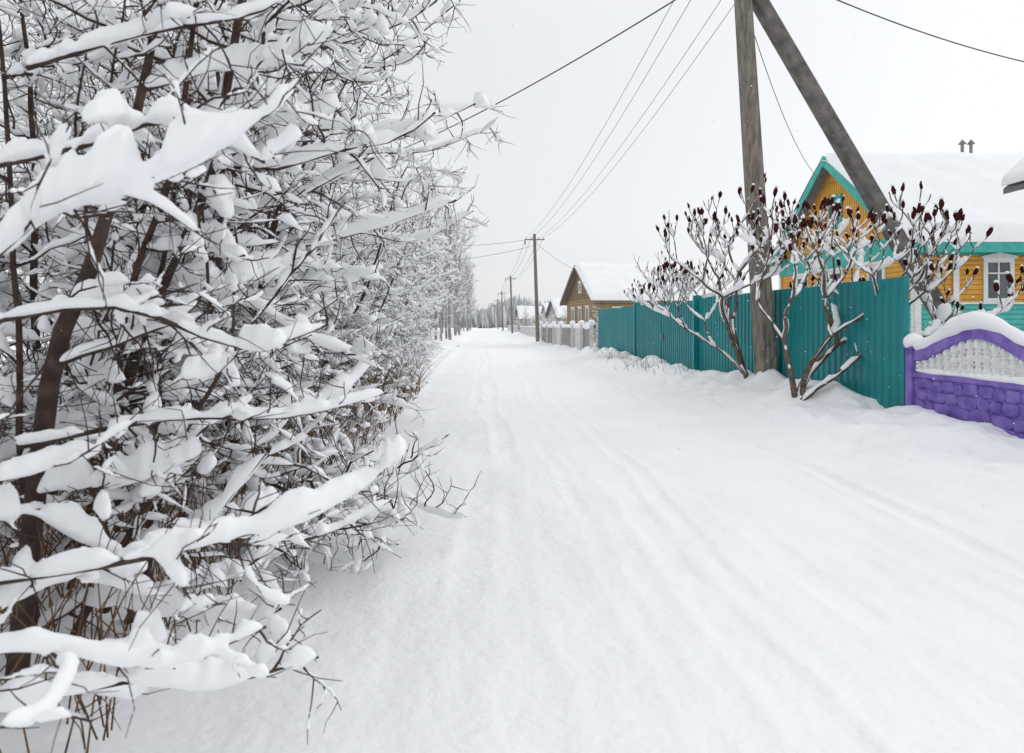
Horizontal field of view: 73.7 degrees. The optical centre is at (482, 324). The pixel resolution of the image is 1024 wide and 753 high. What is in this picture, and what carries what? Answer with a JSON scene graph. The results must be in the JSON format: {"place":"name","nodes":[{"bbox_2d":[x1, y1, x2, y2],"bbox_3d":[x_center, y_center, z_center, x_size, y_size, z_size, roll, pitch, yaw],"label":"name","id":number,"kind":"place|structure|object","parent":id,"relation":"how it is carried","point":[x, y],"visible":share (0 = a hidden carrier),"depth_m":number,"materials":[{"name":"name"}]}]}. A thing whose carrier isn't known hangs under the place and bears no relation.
{"place":"outdoors","nodes":[
{"label":"outdoors","id":0,"kind":"place"},
{"bbox_2d":[0,327,1023,752],"bbox_3d":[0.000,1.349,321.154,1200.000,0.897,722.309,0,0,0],"label":"snowy ground","id":1,"kind":"structure","parent":0,"point":[834,567],"depth_m":4.12,"materials":[{"name":"white snow"}]},
{"bbox_2d":[0,0,181,490],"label":"snowy shrub","id":2,"kind":"object","parent":1,"relation":"on","point":[5,298],"visible":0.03,"depth_m":6.24,"materials":[{"name":"white plant"}]},
{"bbox_2d":[0,0,319,407],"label":"snowy shrub","id":3,"kind":"object","parent":1,"relation":"on","point":[19,115],"visible":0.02,"depth_m":9.00,"materials":[{"name":"white snow"}]},
{"bbox_2d":[0,0,430,752],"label":"snowy shrub","id":4,"kind":"object","parent":1,"relation":"on","point":[110,172],"visible":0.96,"depth_m":2.38,"materials":[{"name":"white snow"}]},
{"bbox_2d":[0,343,459,752],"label":"dry grass undergrowth","id":5,"kind":"object","parent":1,"relation":"on","point":[88,577],"visible":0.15,"depth_m":3.51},
{"bbox_2d":[0,0,517,645],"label":"snowy shrub","id":6,"kind":"object","parent":1,"relation":"on","point":[228,208],"visible":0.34,"depth_m":4.07,"materials":[{"name":"white snow"}]},
{"bbox_2d":[18,0,514,459],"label":"snowy shrub","id":7,"kind":"object","parent":1,"relation":"on","point":[405,58],"visible":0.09,"depth_m":6.86,"materials":[{"name":"white snow"}]},
{"bbox_2d":[231,68,471,439],"bbox_3d":[-2.752,-1.085,10.612,4.075,5.193,5.171,0,0,-24],"label":"snowy shrub","id":8,"kind":"object","parent":1,"relation":"on","point":[359,316],"visible":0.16,"depth_m":9.85,"materials":[{"name":"white snow"}]},
{"bbox_2d":[299,169,451,389],"bbox_3d":[-2.959,-0.951,13.809,3.872,4.933,4.912,0,0,15],"label":"snowy shrub","id":9,"kind":"object","parent":1,"relation":"on","point":[395,259],"visible":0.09,"depth_m":14.38,"materials":[{"name":"white plant"}]},
{"bbox_2d":[307,191,453,377],"bbox_3d":[-2.978,-1.165,17.610,4.442,5.366,4.123,0,0,-8],"label":"snowy shrub","id":10,"kind":"object","parent":1,"relation":"on","point":[438,221],"visible":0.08,"depth_m":17.85,"materials":[{"name":"white plant"}]},
{"bbox_2d":[339,203,452,373],"bbox_3d":[-3.351,-1.085,21.497,4.075,5.193,5.171,0,0,-18],"label":"snowy shrub","id":11,"kind":"object","parent":1,"relation":"on","point":[417,341],"visible":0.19,"depth_m":20.84,"materials":[{"name":"white plant"}]},
{"bbox_2d":[355,226,458,358],"bbox_3d":[-3.251,-1.310,25.884,4.676,5.648,4.340,0,0,8],"label":"snowy shrub","id":12,"kind":"object","parent":1,"relation":"on","point":[430,300],"visible":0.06,"depth_m":25.63,"materials":[{"name":"white plant"}]},
{"bbox_2d":[381,154,432,290],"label":"frosted tree","id":13,"kind":"object","parent":1,"relation":"on","point":[393,175],"visible":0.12,"depth_m":47.96,"materials":[{"name":"white plant"}]},
{"bbox_2d":[414,211,436,336],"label":"frosted tree","id":14,"kind":"object","parent":1,"relation":"on","point":[426,263],"visible":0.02,"depth_m":72.64,"materials":[{"name":"white plant"}]},
{"bbox_2d":[408,157,444,330],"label":"frosted tree","id":15,"kind":"object","parent":1,"relation":"on","point":[418,190],"visible":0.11,"depth_m":43.94,"materials":[{"name":"white plant"}]},
{"bbox_2d":[398,246,455,355],"bbox_3d":[-3.744,-1.219,31.003,4.279,5.452,5.429,0,0,18],"label":"snowy shrub","id":16,"kind":"object","parent":1,"relation":"on","point":[422,333],"visible":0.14,"depth_m":31.45,"materials":[{"name":"white plant"}]},
{"bbox_2d":[399,248,460,343],"bbox_3d":[-3.696,-1.601,37.127,5.144,6.213,4.774,0,0,-8],"label":"snowy shrub","id":17,"kind":"object","parent":1,"relation":"on","point":[441,300],"visible":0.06,"depth_m":37.47,"materials":[{"name":"white plant"}]},
{"bbox_2d":[421,216,453,328],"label":"frosted tree","id":18,"kind":"object","parent":1,"relation":"on","point":[430,282],"visible":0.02,"depth_m":77.83,"materials":[{"name":"grey plant"}]},
{"bbox_2d":[423,177,462,339],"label":"frosted tree","id":19,"kind":"object","parent":1,"relation":"on","point":[435,316],"visible":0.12,"depth_m":55.81,"materials":[{"name":"white plant"}]},
{"bbox_2d":[434,212,457,338],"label":"frosted tree","id":20,"kind":"object","parent":1,"relation":"on","point":[446,335],"visible":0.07,"depth_m":66.86,"materials":[{"name":"white plant"}]},
{"bbox_2d":[431,204,473,340],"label":"frosted tree","id":21,"kind":"object","parent":1,"relation":"on","point":[449,279],"visible":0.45,"depth_m":53.10,"materials":[{"name":"white plant"}]},
{"bbox_2d":[429,177,475,339],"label":"frosted tree","id":22,"kind":"object","parent":1,"relation":"on","point":[449,308],"visible":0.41,"depth_m":61.47,"materials":[{"name":"white plant"}]},
{"bbox_2d":[447,261,467,333],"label":"frosted tree","id":23,"kind":"object","parent":1,"relation":"on","point":[460,304],"visible":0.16,"depth_m":94.77,"materials":[{"name":"white plant"}]},
{"bbox_2d":[444,226,479,335],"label":"frosted tree","id":24,"kind":"object","parent":1,"relation":"on","point":[460,255],"visible":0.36,"depth_m":83.42,"materials":[{"name":"white plant"}]},
{"bbox_2d":[452,247,472,324],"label":"frosted tree","id":25,"kind":"object","parent":1,"relation":"on","point":[461,282],"visible":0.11,"depth_m":111.06,"materials":[{"name":"white plant"}]},
{"bbox_2d":[447,221,478,334],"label":"frosted tree","id":26,"kind":"object","parent":1,"relation":"on","point":[469,237],"visible":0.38,"depth_m":88.96,"materials":[{"name":"white plant"}]},
{"bbox_2d":[456,271,472,331],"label":"frosted tree","id":27,"kind":"object","parent":1,"relation":"on","point":[463,309],"visible":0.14,"depth_m":116.38,"materials":[{"name":"grey plant"}]},
{"bbox_2d":[461,255,477,330],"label":"frosted tree","id":28,"kind":"object","parent":1,"relation":"on","point":[466,290],"visible":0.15,"depth_m":138.55,"materials":[{"name":"white plant"}]},
{"bbox_2d":[464,277,474,329],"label":"frosted tree","id":29,"kind":"object","parent":1,"relation":"on","point":[469,314],"visible":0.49,"depth_m":154.90,"materials":[{"name":"white plant"}]},
{"bbox_2d":[463,263,477,331],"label":"frosted tree","id":30,"kind":"object","parent":1,"relation":"on","point":[467,313],"visible":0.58,"depth_m":132.89,"materials":[{"name":"white plant"}]},
{"bbox_2d":[464,268,478,329],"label":"frosted tree","id":31,"kind":"object","parent":1,"relation":"on","point":[470,300],"visible":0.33,"depth_m":160.27,"materials":[{"name":"white plant"}]},
{"bbox_2d":[494,299,498,328],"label":"utility pole","id":32,"kind":"object","parent":1,"relation":"on","point":[497,314],"visible":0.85,"depth_m":207.86,"materials":[{"name":"wood"}]},
{"bbox_2d":[498,291,504,330],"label":"utility pole","id":33,"kind":"object","parent":1,"relation":"on","point":[501,293],"visible":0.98,"depth_m":157.85,"materials":[{"name":"wood"}]},
{"bbox_2d":[505,276,512,332],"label":"utility pole","id":34,"kind":"object","parent":1,"relation":"on","point":[511,305],"visible":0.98,"depth_m":107.86,"materials":[{"name":"wood"}]},
{"bbox_2d":[507,325,517,331],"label":"picket fence","id":35,"kind":"object","parent":1,"relation":"on","point":[515,328],"visible":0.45,"depth_m":124.79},
{"bbox_2d":[513,308,532,331],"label":"snowy bush","id":36,"kind":"object","parent":1,"relation":"on","point":[526,322],"visible":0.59,"depth_m":119.72,"materials":[{"name":"white snow"}]},
{"bbox_2d":[514,306,541,328],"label":"distant cottage","id":37,"kind":"structure","parent":1,"relation":"on","point":[519,311],"depth_m":151.80,"materials":[{"name":"stone"}]},
{"bbox_2d":[520,326,540,337],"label":"picket fence","id":38,"kind":"object","parent":1,"relation":"on","point":[529,330],"visible":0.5,"depth_m":80.72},
{"bbox_2d":[525,234,544,341],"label":"utility pole","id":39,"kind":"object","parent":1,"relation":"on","point":[534,239],"visible":0.99,"depth_m":57.86,"materials":[{"name":"wood"}]},
{"bbox_2d":[530,307,546,323],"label":"snowy bush","id":40,"kind":"object","parent":1,"relation":"on","point":[539,315],"visible":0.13,"depth_m":95.07,"materials":[{"name":"white snow"}]},
{"bbox_2d":[532,310,549,325],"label":"snowy bush","id":41,"kind":"object","parent":1,"relation":"on","point":[541,314],"visible":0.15,"depth_m":79.64,"materials":[{"name":"white snow"}]},
{"bbox_2d":[541,303,548,322],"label":"distant cottage","id":42,"kind":"structure","parent":1,"relation":"on","point":[545,305],"depth_m":114.82,"materials":[{"name":"stone"}]},
{"bbox_2d":[540,306,558,323],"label":"snowy bush","id":43,"kind":"object","parent":1,"relation":"on","point":[550,316],"visible":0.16,"depth_m":69.82,"materials":[{"name":"white snow"}]},
{"bbox_2d":[544,298,566,323],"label":"distant cottage","id":44,"kind":"structure","parent":1,"relation":"on","point":[553,302],"depth_m":85.77,"materials":[{"name":"stone"}]},
{"bbox_2d":[548,309,566,323],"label":"snowy bush","id":45,"kind":"object","parent":1,"relation":"on","point":[563,318],"visible":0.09,"depth_m":59.79,"materials":[{"name":"white snow"}]},
{"bbox_2d":[540,320,596,349],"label":"grey board fence","id":46,"kind":"object","parent":1,"relation":"on","point":[579,335],"visible":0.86,"depth_m":40.08,"materials":[{"name":"grey wood"}]},
{"bbox_2d":[427,285,742,327],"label":"distant forest","id":47,"kind":"object","parent":1,"relation":"on","point":[482,318],"visible":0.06,"depth_m":293.87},
{"bbox_2d":[588,306,599,346],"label":"snowy bush","id":48,"kind":"object","parent":1,"relation":"on","point":[595,340],"visible":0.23,"depth_m":39.89,"materials":[{"name":"white snow"}]},
{"bbox_2d":[560,262,699,342],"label":"log cottage","id":49,"kind":"structure","parent":1,"relation":"on","point":[602,285],"depth_m":50.00,"materials":[{"name":"wood"}]},
{"bbox_2d":[570,307,574,320],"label":"window frame","id":50,"kind":"structure","parent":49,"relation":"in","point":[572,308],"depth_m":53.83,"materials":[{"name":"white paint"}]},
{"bbox_2d":[577,306,581,321],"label":"window frame","id":51,"kind":"structure","parent":49,"relation":"in","point":[579,307],"depth_m":51.97,"materials":[{"name":"white paint"}]},
{"bbox_2d":[577,281,581,293],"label":"window frame","id":52,"kind":"structure","parent":49,"relation":"in","point":[579,282],"depth_m":51.69,"materials":[{"name":"white paint"}]},
{"bbox_2d":[585,305,589,322],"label":"window frame","id":53,"kind":"structure","parent":49,"relation":"in","point":[587,306],"depth_m":49.95,"materials":[{"name":"white paint"}]},
{"bbox_2d":[596,349,689,374],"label":"dry weeds","id":54,"kind":"object","parent":1,"relation":"on","point":[609,356],"visible":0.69,"depth_m":20.70,"materials":[{"name":"plant"}]},
{"bbox_2d":[634,295,701,369],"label":"teal metal gate","id":55,"kind":"structure","parent":1,"relation":"on","point":[669,340],"depth_m":21.52,"materials":[{"name":"teal metal"}]},
{"bbox_2d":[669,221,669,291],"bbox_3d":[8.382,-1.750,30.500,0.091,6.700,0.060,0,0,0],"label":"antenna mast","id":56,"kind":"object","parent":1,"relation":"on","point":[669,249],"visible":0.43,"depth_m":30.48,"materials":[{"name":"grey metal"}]},
{"bbox_2d":[623,250,736,305],"bbox_3d":[7.727,-0.712,27.211,4.250,4.570,3.034,0,0,36],"label":"shrub","id":57,"kind":"object","parent":1,"relation":"on","point":[692,286],"visible":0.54,"depth_m":27.09,"materials":[{"name":"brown plant"}]},
{"bbox_2d":[633,172,799,378],"bbox_3d":[4.985,-1.010,14.830,3.201,4.623,4.507,0,0,0],"label":"sumac tree","id":58,"kind":"object","parent":1,"relation":"on","point":[709,249],"visible":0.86,"depth_m":15.24,"materials":[{"name":"brown plant"}]},
{"bbox_2d":[598,276,908,407],"bbox_3d":[6.060,0.370,21.357,0.138,2.260,21.516,0,0,-3],"label":"teal metal fence","id":59,"kind":"object","parent":1,"relation":"on","point":[881,326],"visible":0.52,"depth_m":12.75,"materials":[{"name":"teal metal"}]},
{"bbox_2d":[734,0,974,374],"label":"utility pole","id":60,"kind":"object","parent":1,"relation":"on","point":[863,180],"visible":0.66,"depth_m":14.59,"materials":[{"name":"wood"}]},
{"bbox_2d":[369,0,1023,303],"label":"overhead wires","id":61,"kind":"object","parent":60,"relation":"attached to","point":[676,85],"visible":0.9,"depth_m":18.72,"materials":[{"name":"black metal"}]},
{"bbox_2d":[779,255,958,333],"bbox_3d":[14.620,-0.415,26.957,1.420,3.630,10.085,0,0,0],"label":"corner board","id":62,"kind":"object","parent":1,"relation":"on","point":[916,314],"visible":0.39,"depth_m":21.93,"materials":[{"name":"white paint"}]},
{"bbox_2d":[736,180,1023,400],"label":"sumac tree","id":63,"kind":"object","parent":1,"relation":"on","point":[940,314],"visible":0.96,"depth_m":11.88,"materials":[{"name":"brown plant"}]},
{"bbox_2d":[789,257,982,334],"bbox_3d":[8.312,0.022,14.771,3.642,2.813,2.824,0,0,0],"label":"sumac tree","id":64,"kind":"object","parent":1,"relation":"on","point":[956,312],"visible":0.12,"depth_m":13.99,"materials":[{"name":"brown plant"}]},
{"bbox_2d":[909,297,974,368],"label":"garden shrub","id":65,"kind":"object","parent":1,"relation":"on","point":[930,323],"visible":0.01,"depth_m":15.93,"materials":[{"name":"brown plant"}]},
{"bbox_2d":[903,311,1023,438],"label":"ornamental concrete fence","id":66,"kind":"object","parent":1,"relation":"on","point":[996,401],"visible":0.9,"depth_m":9.19,"materials":[{"name":"purple paint"}]},
{"bbox_2d":[909,304,1023,362],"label":"walls","id":67,"kind":"structure","parent":1,"relation":"on","point":[1013,316],"depth_m":21.97,"materials":[{"name":"teal wood"}]},
{"bbox_2d":[782,242,1023,301],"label":"walls","id":68,"kind":"structure","parent":67,"relation":"on","point":[896,270],"depth_m":22.00,"materials":[{"name":"yellow wood"}]},
{"bbox_2d":[796,273,808,288],"bbox_3d":[13.945,-1.445,29.800,0.097,1.550,1.160,0,0,0],"label":"window frame","id":69,"kind":"object","parent":68,"relation":"attached to","point":[801,275],"visible":0.25,"depth_m":29.88,"materials":[{"name":"white wood"}]},
{"bbox_2d":[781,173,883,263],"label":"gable wall","id":70,"kind":"structure","parent":68,"relation":"on","point":[829,188],"depth_m":26.89,"materials":[{"name":"yellow wood"}]},
{"bbox_2d":[827,194,842,227],"bbox_3d":[13.945,-4.445,27.000,0.097,1.250,1.060,0,0,0],"label":"window frame","id":71,"kind":"object","parent":70,"relation":"attached to","point":[838,196],"visible":0.3,"depth_m":26.66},
{"bbox_2d":[782,238,886,262],"bbox_3d":[13.969,-2.920,27.000,0.057,0.140,9.400,0,0,0],"label":"gable belt","id":72,"kind":"object","parent":68,"relation":"attached to","point":[883,240],"visible":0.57,"depth_m":26.45,"materials":[{"name":"wood"}]},
{"bbox_2d":[827,267,843,282],"bbox_3d":[13.945,-1.445,27.000,0.097,1.550,1.160,0,0,0],"label":"window frame","id":73,"kind":"object","parent":68,"relation":"attached to","point":[830,271],"visible":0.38,"depth_m":26.88,"materials":[{"name":"white wood"}]},
{"bbox_2d":[830,273,839,283],"bbox_3d":[13.985,-1.400,27.000,0.016,1.200,0.800,0,0,0],"label":"window pane","id":74,"kind":"object","parent":73,"relation":"in","point":[837,275],"visible":0.21,"depth_m":26.92,"materials":[{"name":"black glass"}]},
{"bbox_2d":[867,261,885,280],"bbox_3d":[13.945,-1.445,24.200,0.097,1.550,1.160,0,0,0],"label":"window frame","id":75,"kind":"object","parent":68,"relation":"attached to","point":[873,264],"visible":0.14,"depth_m":24.18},
{"bbox_2d":[870,269,881,279],"bbox_3d":[13.985,-1.400,24.200,0.016,1.200,0.800,0,0,0],"label":"window pane","id":76,"kind":"object","parent":75,"relation":"in","point":[879,274],"visible":0.07,"depth_m":24.01,"materials":[{"name":"grey glass"}]},
{"bbox_2d":[770,151,1023,257],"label":"roof snow","id":77,"kind":"structure","parent":68,"relation":"on","point":[957,181],"depth_m":23.98,"materials":[{"name":"white snow"}]},
{"bbox_2d":[771,158,822,266],"bbox_3d":[13.480,-4.435,29.760,0.040,4.470,5.520,0,0,0],"label":"verge board","id":78,"kind":"object","parent":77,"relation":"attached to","point":[817,171],"visible":0.5,"depth_m":28.24,"materials":[{"name":"teal paint"}]},
{"bbox_2d":[822,156,868,211],"bbox_3d":[13.480,-4.435,24.240,0.040,4.470,5.520,0,0,0],"label":"verge board","id":79,"kind":"object","parent":77,"relation":"attached to","point":[845,183],"visible":0.5,"depth_m":25.36,"materials":[{"name":"teal paint"}]},
{"bbox_2d":[958,139,975,152],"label":"vent pipes","id":80,"kind":"object","parent":77,"relation":"on","point":[962,143],"visible":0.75,"depth_m":27.25,"materials":[{"name":"grey metal"}]},
{"bbox_2d":[914,242,1023,251],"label":"eave board","id":81,"kind":"object","parent":77,"relation":"attached to","point":[998,247],"depth_m":21.44,"materials":[{"name":"teal paint"}]},
{"bbox_2d":[779,243,1023,276],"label":"frieze","id":82,"kind":"object","parent":68,"relation":"attached to","point":[788,271],"visible":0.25,"depth_m":24.84,"materials":[{"name":"teal paint"}]},
{"bbox_2d":[980,252,1017,257],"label":"cornice","id":83,"kind":"structure","parent":68,"relation":"attached to","point":[999,255],"depth_m":21.90,"materials":[{"name":"white paint"}]},
{"bbox_2d":[983,258,1017,303],"bbox_3d":[16.620,-1.395,21.936,1.080,1.460,0.117,0,0,0],"label":"window frame","id":84,"kind":"object","parent":68,"relation":"attached to","point":[986,299],"visible":0.75,"depth_m":21.94,"materials":[{"name":"white wood"}]},
{"bbox_2d":[988,263,1009,297],"bbox_3d":[16.620,-1.420,21.985,0.720,1.150,0.016,0,0,0],"label":"window pane","id":85,"kind":"object","parent":84,"relation":"in","point":[1004,282],"visible":0.71,"depth_m":21.98,"materials":[{"name":"grey glass"}]},
{"bbox_2d":[921,302,1023,303],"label":"sill board","id":86,"kind":"object","parent":67,"relation":"on","point":[975,303],"visible":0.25,"depth_m":21.93,"materials":[{"name":"white paint"}]},
{"bbox_2d":[949,310,1000,372],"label":"garden shrub","id":87,"kind":"object","parent":1,"relation":"on","point":[974,353],"visible":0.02,"depth_m":11.57,"materials":[{"name":"grey plant"}]},
{"bbox_2d":[0,0,1023,310],"label":"sky","id":88,"kind":"structure","parent":0,"point":[544,36],"materials":[{"name":"white"}]},
{"bbox_2d":[325,6,1015,511],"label":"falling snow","id":89,"kind":"structure","parent":0,"point":[707,190],"depth_m":11.64,"materials":[{"name":"white snow"}]},
{"bbox_2d":[772,156,828,265],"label":"roof","id":90,"kind":"structure","parent":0,"point":[817,185],"depth_m":28.47,"materials":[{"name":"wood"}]},
{"bbox_2d":[1003,181,1023,193],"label":"roof","id":91,"kind":"structure","parent":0,"point":[1013,187],"depth_m":14.71,"materials":[{"name":"metal"}]},
{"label":"walls","id":92,"kind":"object","parent":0,"visible":0},
{"bbox_2d":[1001,157,1023,185],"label":"roof snow","id":93,"kind":"structure","parent":92,"relation":"on","point":[1014,174],"depth_m":14.73,"materials":[{"name":"white snow"}]}
]}

